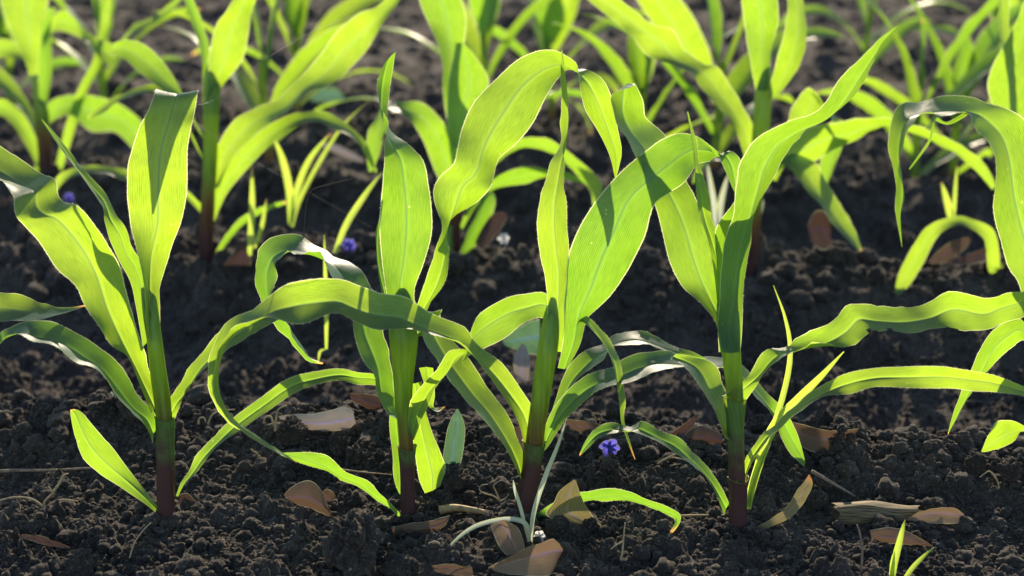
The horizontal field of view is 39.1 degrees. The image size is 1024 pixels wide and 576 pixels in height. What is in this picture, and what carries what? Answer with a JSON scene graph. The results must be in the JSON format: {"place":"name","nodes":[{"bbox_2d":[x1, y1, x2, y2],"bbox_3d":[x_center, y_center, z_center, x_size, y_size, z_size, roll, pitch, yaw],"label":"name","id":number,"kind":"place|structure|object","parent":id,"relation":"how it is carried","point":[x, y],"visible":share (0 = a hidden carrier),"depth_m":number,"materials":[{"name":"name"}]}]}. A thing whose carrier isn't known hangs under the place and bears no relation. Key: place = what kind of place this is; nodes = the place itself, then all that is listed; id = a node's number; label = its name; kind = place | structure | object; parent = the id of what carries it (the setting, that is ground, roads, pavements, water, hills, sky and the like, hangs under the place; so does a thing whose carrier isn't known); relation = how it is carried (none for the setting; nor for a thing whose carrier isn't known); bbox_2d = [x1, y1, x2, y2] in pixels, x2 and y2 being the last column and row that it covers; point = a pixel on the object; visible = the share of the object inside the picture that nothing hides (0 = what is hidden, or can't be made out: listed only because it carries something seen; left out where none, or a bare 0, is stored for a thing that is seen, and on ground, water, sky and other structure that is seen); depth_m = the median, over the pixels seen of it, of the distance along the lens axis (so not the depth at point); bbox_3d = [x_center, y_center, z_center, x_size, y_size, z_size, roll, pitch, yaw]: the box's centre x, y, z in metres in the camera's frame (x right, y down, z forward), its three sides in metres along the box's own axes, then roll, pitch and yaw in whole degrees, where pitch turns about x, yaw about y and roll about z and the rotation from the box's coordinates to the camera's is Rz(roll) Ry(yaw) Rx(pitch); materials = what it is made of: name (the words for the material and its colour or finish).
{"place":"outdoors","nodes":[
{"label":"outdoors","id":0,"kind":"place"},
{"bbox_2d":[0,0,1023,575],"bbox_3d":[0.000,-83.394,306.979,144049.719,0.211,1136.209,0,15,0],"label":"ground","id":1,"kind":"structure","parent":0,"point":[826,62],"depth_m":2.08,"materials":[{"name":"soil"}]},
{"bbox_2d":[0,473,77,506],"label":"rootlet","id":2,"kind":"object","parent":1,"relation":"on","point":[50,495],"visible":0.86,"depth_m":1.37,"materials":[{"name":"brown plant"}]},
{"bbox_2d":[0,292,84,321],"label":"corn plant","id":3,"kind":"object","parent":1,"relation":"on","point":[16,307],"visible":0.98,"depth_m":1.29,"materials":[{"name":"green plant"}]},
{"bbox_2d":[0,3,85,103],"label":"corn plant","id":4,"kind":"object","parent":1,"relation":"on","point":[5,33],"visible":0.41,"depth_m":3.52,"materials":[{"name":"green plant"}]},
{"bbox_2d":[18,534,69,547],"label":"dry leaf","id":5,"kind":"object","parent":1,"relation":"on","point":[43,540],"visible":1,"depth_m":1.30,"materials":[{"name":"brown plant"}]},
{"bbox_2d":[0,467,92,472],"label":"stick","id":6,"kind":"object","parent":1,"relation":"on","point":[32,470],"visible":0.96,"depth_m":1.44,"materials":[{"name":"grey wood"}]},
{"bbox_2d":[64,193,73,203],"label":"fallen flower","id":7,"kind":"object","parent":1,"relation":"on","point":[69,197],"visible":0.99,"depth_m":2.54,"materials":[{"name":"purple plant"}]},
{"bbox_2d":[62,548,99,572],"bbox_3d":[-0.379,0.239,1.264,0.033,0.022,0.026,0,15,0],"label":"soil clod","id":8,"kind":"object","parent":1,"relation":"on","point":[76,559],"visible":1,"depth_m":1.26,"materials":[{"name":"black soil"}]},
{"bbox_2d":[0,0,180,173],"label":"corn plant","id":9,"kind":"object","parent":1,"relation":"on","point":[33,25],"visible":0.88,"depth_m":2.81,"materials":[{"name":"green plant"}]},
{"bbox_2d":[0,0,200,98],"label":"corn plant","id":10,"kind":"object","parent":1,"relation":"on","point":[104,76],"visible":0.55,"depth_m":3.50,"materials":[{"name":"green plant"}]},
{"bbox_2d":[129,522,150,557],"bbox_3d":[-0.330,0.224,1.276,0.022,0.034,0.001,0,15,0],"label":"rootlet","id":11,"kind":"object","parent":1,"relation":"on","point":[136,540],"visible":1,"depth_m":1.28,"materials":[{"name":"plant"}]},
{"bbox_2d":[179,493,195,502],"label":"dry leaf","id":12,"kind":"object","parent":1,"relation":"on","point":[187,496],"visible":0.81,"depth_m":1.38,"materials":[{"name":"brown plant"}]},
{"bbox_2d":[0,89,375,519],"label":"corn plant","id":13,"kind":"object","parent":1,"relation":"on","point":[75,246],"visible":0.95,"depth_m":1.28,"materials":[{"name":"green plant"}]},
{"bbox_2d":[197,409,234,424],"bbox_3d":[-0.304,0.132,1.477,0.039,0.017,0.002,0,15,0],"label":"rootlet","id":14,"kind":"object","parent":1,"relation":"on","point":[210,417],"visible":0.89,"depth_m":1.48,"materials":[{"name":"beige plant"}]},
{"bbox_2d":[55,0,398,263],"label":"corn plant","id":15,"kind":"object","parent":1,"relation":"on","point":[225,167],"visible":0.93,"depth_m":2.13,"materials":[{"name":"green plant"}]},
{"bbox_2d":[224,244,250,265],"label":"dry leaf","id":16,"kind":"object","parent":1,"relation":"on","point":[239,256],"visible":1,"depth_m":2.12,"materials":[{"name":"brown plant"}]},
{"bbox_2d":[248,166,266,255],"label":"grass seedling","id":17,"kind":"object","parent":1,"relation":"on","point":[251,222],"depth_m":2.11,"materials":[{"name":"green plant"}]},
{"bbox_2d":[152,0,390,164],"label":"corn plant","id":18,"kind":"object","parent":1,"relation":"on","point":[306,57],"visible":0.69,"depth_m":2.83,"materials":[{"name":"green plant"}]},
{"bbox_2d":[275,414,308,446],"bbox_3d":[-0.223,0.145,1.462,0.035,0.033,0.032,0,15,0],"label":"soil clod","id":19,"kind":"object","parent":1,"relation":"on","point":[292,429],"visible":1,"depth_m":1.45,"materials":[{"name":"brown soil"}]},
{"bbox_2d":[263,405,286,430],"bbox_3d":[-0.238,0.131,1.446,0.025,0.028,0.002,0,15,0],"label":"rootlet","id":20,"kind":"object","parent":19,"relation":"on","point":[275,423],"visible":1,"depth_m":1.45,"materials":[{"name":"beige plant"}]},
{"bbox_2d":[191,0,410,111],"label":"corn plant","id":21,"kind":"object","parent":1,"relation":"on","point":[346,11],"visible":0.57,"depth_m":3.50,"materials":[{"name":"green plant"}]},
{"bbox_2d":[284,480,331,516],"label":"dry leaf","id":22,"kind":"object","parent":1,"relation":"on","point":[308,493],"visible":1,"depth_m":1.34,"materials":[{"name":"brown plant"}]},
{"bbox_2d":[279,407,355,430],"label":"dry leaf","id":23,"kind":"object","parent":1,"relation":"on","point":[340,418],"visible":1,"depth_m":1.47,"materials":[{"name":"beige plant"}]},
{"bbox_2d":[274,102,366,226],"bbox_3d":[-0.295,-0.191,2.241,0.148,0.195,0.024,-2,15,-6],"label":"grass seedling","id":24,"kind":"object","parent":1,"relation":"on","point":[293,201],"depth_m":2.24,"materials":[{"name":"plant"}]},
{"bbox_2d":[318,235,328,360],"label":"grass seedling","id":25,"kind":"object","parent":1,"relation":"on","point":[326,319],"depth_m":1.73,"materials":[{"name":"plant"}]},
{"bbox_2d":[311,87,343,102],"bbox_3d":[-0.437,-0.457,3.403,0.079,0.037,0.009,0,15,0],"label":"leaf blade","id":26,"kind":"object","parent":1,"relation":"on","point":[327,94],"visible":0.91,"depth_m":3.41,"materials":[{"name":"green plant"}]},
{"bbox_2d":[323,489,334,503],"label":"dry leaf","id":27,"kind":"object","parent":1,"relation":"on","point":[329,495],"visible":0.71,"depth_m":1.38,"materials":[{"name":"brown plant"}]},
{"bbox_2d":[329,431,349,454],"bbox_3d":[-0.174,0.157,1.449,0.022,0.025,0.022,0,15,0],"label":"soil clod","id":28,"kind":"object","parent":1,"relation":"on","point":[339,443],"visible":1,"depth_m":1.44,"materials":[{"name":"brown soil"}]},
{"bbox_2d":[319,141,363,162],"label":"dry leaf","id":29,"kind":"object","parent":1,"relation":"on","point":[341,151],"visible":0.86,"depth_m":2.75,"materials":[{"name":"plant"}]},
{"bbox_2d":[342,238,355,252],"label":"fallen flower","id":30,"kind":"object","parent":1,"relation":"on","point":[348,244],"visible":1,"depth_m":2.10,"materials":[{"name":"purple plant"}]},
{"bbox_2d":[321,508,385,575],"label":"soil clod","id":31,"kind":"object","parent":1,"relation":"on","point":[353,540],"visible":1,"depth_m":1.24,"materials":[{"name":"black soil"}]},
{"bbox_2d":[345,442,363,464],"bbox_3d":[-0.158,0.165,1.439,0.016,0.021,0.018,6,16,21],"label":"soil clod","id":32,"kind":"object","parent":1,"relation":"on","point":[353,453],"visible":1,"depth_m":1.43,"materials":[{"name":"brown soil"}]},
{"bbox_2d":[333,172,382,253],"bbox_3d":[-0.203,-0.099,1.901,0.070,0.111,0.005,0,15,0],"label":"grass seedling","id":33,"kind":"object","parent":1,"relation":"on","point":[352,213],"depth_m":1.90,"materials":[{"name":"green plant"}]},
{"bbox_2d":[349,393,380,410],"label":"dry leaf","id":34,"kind":"object","parent":1,"relation":"on","point":[371,402],"visible":0.92,"depth_m":1.51,"materials":[{"name":"brown plant"}]},
{"bbox_2d":[343,469,391,474],"bbox_3d":[-0.145,0.179,1.409,0.055,0.008,0.002,0,15,0],"label":"stick","id":35,"kind":"object","parent":1,"relation":"on","point":[365,472],"visible":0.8,"depth_m":1.41,"materials":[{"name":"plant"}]},
{"bbox_2d":[378,550,418,575],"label":"soil clod","id":36,"kind":"object","parent":1,"relation":"on","point":[395,563],"visible":1,"depth_m":1.25,"materials":[{"name":"black soil"}]},
{"bbox_2d":[255,50,621,516],"bbox_3d":[-0.073,0.018,1.321,0.347,0.472,0.128,0,15,0],"label":"corn plant","id":37,"kind":"object","parent":1,"relation":"on","point":[503,112],"visible":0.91,"depth_m":1.28,"materials":[{"name":"green plant"}]},
{"bbox_2d":[302,179,349,239],"bbox_3d":[-0.172,-0.073,1.333,0.049,0.058,0.001,0,15,0],"label":"dry fibre","id":38,"kind":"object","parent":37,"relation":"on","point":[306,205],"visible":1,"depth_m":1.33,"materials":[{"name":"orange plant"}]},
{"bbox_2d":[432,564,472,575],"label":"dry leaf","id":39,"kind":"object","parent":1,"relation":"on","point":[453,569],"visible":1,"depth_m":1.25,"materials":[{"name":"brown plant"}]},
{"bbox_2d":[443,409,464,464],"bbox_3d":[-0.059,0.151,1.427,0.025,0.066,0.004,0,15,0],"label":"leaf blade","id":40,"kind":"object","parent":1,"relation":"on","point":[454,445],"visible":0.92,"depth_m":1.43,"materials":[{"name":"green plant"}]},
{"bbox_2d":[441,464,474,492],"bbox_3d":[-0.054,0.185,1.403,0.036,0.029,0.031,0,15,0],"label":"soil clod","id":41,"kind":"object","parent":1,"relation":"on","point":[456,478],"visible":0.98,"depth_m":1.39,"materials":[{"name":"brown soil"}]},
{"bbox_2d":[438,504,484,514],"bbox_3d":[-0.048,0.208,1.355,0.044,0.011,0.008,0,15,0],"label":"stick","id":42,"kind":"object","parent":1,"relation":"on","point":[444,509],"visible":1,"depth_m":1.35,"materials":[{"name":"wood"}]},
{"bbox_2d":[366,0,601,253],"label":"corn plant","id":43,"kind":"object","parent":1,"relation":"on","point":[465,81],"visible":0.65,"depth_m":2.15,"materials":[{"name":"green plant"}]},
{"bbox_2d":[379,0,590,133],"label":"corn plant","id":44,"kind":"object","parent":1,"relation":"on","point":[484,13],"visible":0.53,"depth_m":3.27,"materials":[{"name":"green plant"}]},
{"bbox_2d":[475,212,506,250],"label":"dry leaf","id":45,"kind":"object","parent":1,"relation":"on","point":[492,226],"visible":1,"depth_m":2.17,"materials":[{"name":"brown plant"}]},
{"bbox_2d":[479,480,508,501],"bbox_3d":[-0.018,0.194,1.376,0.028,0.023,0.001,0,15,0],"label":"rootlet","id":46,"kind":"object","parent":1,"relation":"on","point":[498,499],"visible":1,"depth_m":1.38,"materials":[{"name":"brown plant"}]},
{"bbox_2d":[497,233,508,245],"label":"fallen flower","id":47,"kind":"object","parent":1,"relation":"on","point":[503,238],"visible":1,"depth_m":2.10,"materials":[{"name":"white plant"}]},
{"bbox_2d":[208,51,804,532],"bbox_3d":[0.009,0.027,1.287,0.559,0.473,0.101,-2,15,-7],"label":"corn plant","id":48,"kind":"object","parent":1,"relation":"on","point":[586,271],"visible":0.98,"depth_m":1.28,"materials":[{"name":"green plant"}]},
{"bbox_2d":[491,519,524,554],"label":"dry leaf","id":49,"kind":"object","parent":1,"relation":"on","point":[508,537],"visible":0.96,"depth_m":1.28,"materials":[{"name":"brown plant"}]},
{"bbox_2d":[451,419,566,545],"bbox_3d":[-0.010,0.177,1.283,0.116,0.126,0.017,-3,16,-12],"label":"grass seedling","id":50,"kind":"object","parent":1,"relation":"on","point":[528,529],"depth_m":1.29,"materials":[{"name":"green plant"}]},
{"bbox_2d":[0,99,1023,575],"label":"soil crumbs","id":51,"kind":"object","parent":1,"relation":"on","point":[778,273],"visible":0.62,"depth_m":1.44,"materials":[{"name":"black soil"}]},
{"bbox_2d":[391,515,449,532],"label":"dry leaf","id":52,"kind":"object","parent":51,"relation":"on","point":[429,526],"visible":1,"depth_m":1.31,"materials":[{"name":"brown plant"}]},
{"bbox_2d":[514,426,522,449],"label":"dry leaf","id":53,"kind":"object","parent":51,"relation":"on","point":[518,432],"visible":0.23,"depth_m":1.38,"materials":[{"name":"brown plant"}]},
{"bbox_2d":[566,419,599,433],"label":"dry leaf","id":54,"kind":"object","parent":51,"relation":"on","point":[580,427],"visible":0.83,"depth_m":1.48,"materials":[{"name":"brown plant"}]},
{"bbox_2d":[671,415,696,435],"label":"dry leaf","id":55,"kind":"object","parent":51,"relation":"on","point":[687,426],"visible":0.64,"depth_m":1.46,"materials":[{"name":"brown plant"}]},
{"bbox_2d":[685,425,722,443],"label":"dry leaf","id":56,"kind":"object","parent":51,"relation":"on","point":[708,435],"visible":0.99,"depth_m":1.46,"materials":[{"name":"brown plant"}]},
{"bbox_2d":[756,475,812,528],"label":"dry leaf","id":57,"kind":"object","parent":51,"relation":"on","point":[794,505],"visible":1,"depth_m":1.31,"materials":[{"name":"brown plant"}]},
{"bbox_2d":[907,507,963,523],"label":"dry leaf","id":58,"kind":"object","parent":51,"relation":"on","point":[946,515],"visible":1,"depth_m":1.35,"materials":[{"name":"brown plant"}]},
{"bbox_2d":[929,237,970,263],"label":"dry leaf","id":59,"kind":"object","parent":51,"relation":"on","point":[950,250],"visible":0.97,"depth_m":2.11,"materials":[{"name":"brown plant"}]},
{"bbox_2d":[947,248,986,264],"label":"dry leaf","id":60,"kind":"object","parent":51,"relation":"on","point":[976,256],"visible":1,"depth_m":2.07,"materials":[{"name":"brown plant"}]},
{"bbox_2d":[503,319,539,354],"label":"seedling leaf","id":61,"kind":"object","parent":1,"relation":"on","point":[527,334],"visible":0.81,"depth_m":1.84,"materials":[{"name":"green plant"}]},
{"bbox_2d":[513,344,529,380],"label":"dry leaf","id":62,"kind":"object","parent":1,"relation":"on","point":[521,363],"visible":1,"depth_m":1.83,"materials":[{"name":"beige plant"}]},
{"bbox_2d":[491,539,562,575],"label":"dry leaf","id":63,"kind":"object","parent":1,"relation":"on","point":[540,559],"visible":1,"depth_m":1.25,"materials":[{"name":"brown plant"}]},
{"bbox_2d":[474,0,646,121],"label":"corn plant","id":64,"kind":"object","parent":1,"relation":"on","point":[549,35],"visible":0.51,"depth_m":3.43,"materials":[{"name":"green plant"}]},
{"bbox_2d":[546,480,601,526],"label":"fallen leaf","id":65,"kind":"object","parent":1,"relation":"on","point":[569,505],"visible":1,"depth_m":1.33,"materials":[{"name":"brown plant"}]},
{"bbox_2d":[599,439,619,456],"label":"fallen flower","id":66,"kind":"object","parent":1,"relation":"on","point":[609,446],"visible":1,"depth_m":1.43,"materials":[{"name":"purple plant"}]},
{"bbox_2d":[611,523,625,559],"bbox_3d":[0.093,0.224,1.272,0.013,0.036,0.002,0,15,0],"label":"rootlet","id":67,"kind":"object","parent":1,"relation":"on","point":[622,542],"visible":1,"depth_m":1.27,"materials":[{"name":"plant"}]},
{"bbox_2d":[545,20,737,136],"bbox_3d":[0.233,-0.363,2.812,0.451,0.407,0.109,-5,16,-17],"label":"corn plant","id":68,"kind":"object","parent":1,"relation":"on","point":[641,64],"visible":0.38,"depth_m":2.81,"materials":[{"name":"green plant"}]},
{"bbox_2d":[657,453,684,466],"bbox_3d":[0.159,0.172,1.428,0.031,0.019,0.002,0,15,0],"label":"rootlet","id":69,"kind":"object","parent":1,"relation":"on","point":[666,458],"visible":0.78,"depth_m":1.43,"materials":[{"name":"beige plant"}]},
{"bbox_2d":[682,514,723,516],"bbox_3d":[0.171,0.223,1.351,0.062,0.023,0.002,0,15,0],"label":"stick","id":70,"kind":"object","parent":1,"relation":"on","point":[688,515],"visible":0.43,"depth_m":1.35,"materials":[{"name":"wood"}]},
{"bbox_2d":[585,0,844,168],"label":"corn plant","id":71,"kind":"object","parent":1,"relation":"on","point":[676,16],"visible":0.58,"depth_m":2.74,"materials":[{"name":"green plant"}]},
{"bbox_2d":[707,165,763,227],"bbox_3d":[0.330,-0.134,2.140,0.087,0.115,0.006,0,15,0],"label":"grass seedling","id":72,"kind":"object","parent":1,"relation":"on","point":[717,212],"depth_m":2.14,"materials":[{"name":"white plant"}]},
{"bbox_2d":[589,0,995,275],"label":"corn plant","id":73,"kind":"object","parent":1,"relation":"on","point":[825,143],"visible":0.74,"depth_m":2.04,"materials":[{"name":"green plant"}]},
{"bbox_2d":[747,285,843,508],"bbox_3d":[0.255,0.103,1.297,0.080,0.216,0.014,2,15,6],"label":"grass seedling","id":74,"kind":"object","parent":1,"relation":"on","point":[780,411],"depth_m":1.30,"materials":[{"name":"green plant"}]},
{"bbox_2d":[579,26,1023,527],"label":"corn plant","id":75,"kind":"object","parent":1,"relation":"on","point":[707,260],"visible":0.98,"depth_m":1.26,"materials":[{"name":"green plant"}]},
{"bbox_2d":[806,488,828,508],"bbox_3d":[0.290,0.201,1.369,0.022,0.020,0.020,0,15,0],"label":"soil clod","id":76,"kind":"object","parent":1,"relation":"on","point":[816,498],"visible":0.98,"depth_m":1.36,"materials":[{"name":"black soil"}]},
{"bbox_2d":[808,210,830,249],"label":"dry leaf","id":77,"kind":"object","parent":1,"relation":"on","point":[819,228],"visible":1,"depth_m":2.08,"materials":[{"name":"brown plant"}]},
{"bbox_2d":[792,422,858,451],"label":"dry leaf","id":78,"kind":"object","parent":1,"relation":"on","point":[812,439],"visible":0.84,"depth_m":1.43,"materials":[{"name":"brown plant"}]},
{"bbox_2d":[811,470,854,496],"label":"twig","id":79,"kind":"object","parent":1,"relation":"on","point":[819,475],"visible":1,"depth_m":1.38,"materials":[{"name":"grey wood"}]},
{"bbox_2d":[857,525,863,571],"bbox_3d":[0.302,0.228,1.252,0.008,0.048,0.002,0,15,0],"label":"rootlet","id":80,"kind":"object","parent":1,"relation":"on","point":[862,554],"visible":1,"depth_m":1.25,"materials":[{"name":"brown plant"}]},
{"bbox_2d":[777,0,968,65],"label":"corn plant","id":81,"kind":"object","parent":1,"relation":"on","point":[902,29],"visible":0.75,"depth_m":3.99,"materials":[{"name":"green plant"}]},
{"bbox_2d":[831,501,921,524],"bbox_3d":[0.344,0.212,1.358,0.088,0.024,0.024,-2,15,-8],"label":"corn stubble","id":82,"kind":"object","parent":1,"relation":"on","point":[857,512],"visible":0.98,"depth_m":1.35,"materials":[{"name":"beige plant"}]},
{"bbox_2d":[870,527,932,547],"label":"dry leaf","id":83,"kind":"object","parent":1,"relation":"on","point":[889,535],"visible":0.94,"depth_m":1.30,"materials":[{"name":"brown plant"}]},
{"bbox_2d":[817,0,1002,179],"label":"corn plant","id":84,"kind":"object","parent":1,"relation":"on","point":[874,107],"visible":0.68,"depth_m":2.89,"materials":[{"name":"green plant"}]},
{"bbox_2d":[889,520,933,575],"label":"grass seedling","id":85,"kind":"object","parent":1,"relation":"on","point":[895,558],"depth_m":1.25,"materials":[{"name":"green plant"}]},
{"bbox_2d":[864,0,1022,177],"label":"corn plant","id":86,"kind":"object","parent":1,"relation":"on","point":[969,55],"visible":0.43,"depth_m":3.05,"materials":[{"name":"green plant"}]},
{"bbox_2d":[941,165,956,216],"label":"grass seedling","id":87,"kind":"object","parent":1,"relation":"on","point":[950,208],"depth_m":2.16,"materials":[{"name":"plant"}]},
{"bbox_2d":[888,95,1023,451],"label":"corn plant","id":88,"kind":"object","parent":1,"relation":"on","point":[1000,129],"visible":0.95,"depth_m":1.25,"materials":[{"name":"green plant"}]},
{"bbox_2d":[894,0,1023,295],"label":"corn plant","id":89,"kind":"object","parent":1,"relation":"on","point":[1006,83],"visible":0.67,"depth_m":2.02,"materials":[{"name":"green plant"}]},
{"bbox_2d":[912,0,1023,70],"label":"corn plant","id":90,"kind":"object","parent":1,"relation":"on","point":[950,29],"visible":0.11,"depth_m":3.30,"materials":[{"name":"green plant"}]},
{"bbox_2d":[964,450,988,473],"bbox_3d":[0.453,0.171,1.407,0.024,0.023,0.022,0,15,0],"label":"soil clod","id":91,"kind":"object","parent":1,"relation":"on","point":[976,462],"visible":1,"depth_m":1.40,"materials":[{"name":"brown soil"}]},
{"bbox_2d":[980,471,999,487],"bbox_3d":[0.460,0.184,1.386,0.021,0.018,0.002,0,15,0],"label":"rootlet","id":92,"kind":"object","parent":1,"relation":"on","point":[994,477],"visible":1,"depth_m":1.38,"materials":[{"name":"beige plant"}]},
{"bbox_2d":[996,456,1022,480],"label":"soil clod","id":93,"kind":"object","parent":1,"relation":"on","point":[1010,468],"visible":1,"depth_m":1.38,"materials":[{"name":"brown soil"}]},
{"bbox_2d":[533,530,545,542],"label":"fallen flower","id":94,"kind":"object","parent":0,"point":[541,535],"visible":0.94,"depth_m":1.31,"materials":[{"name":"white plant"}]}
]}

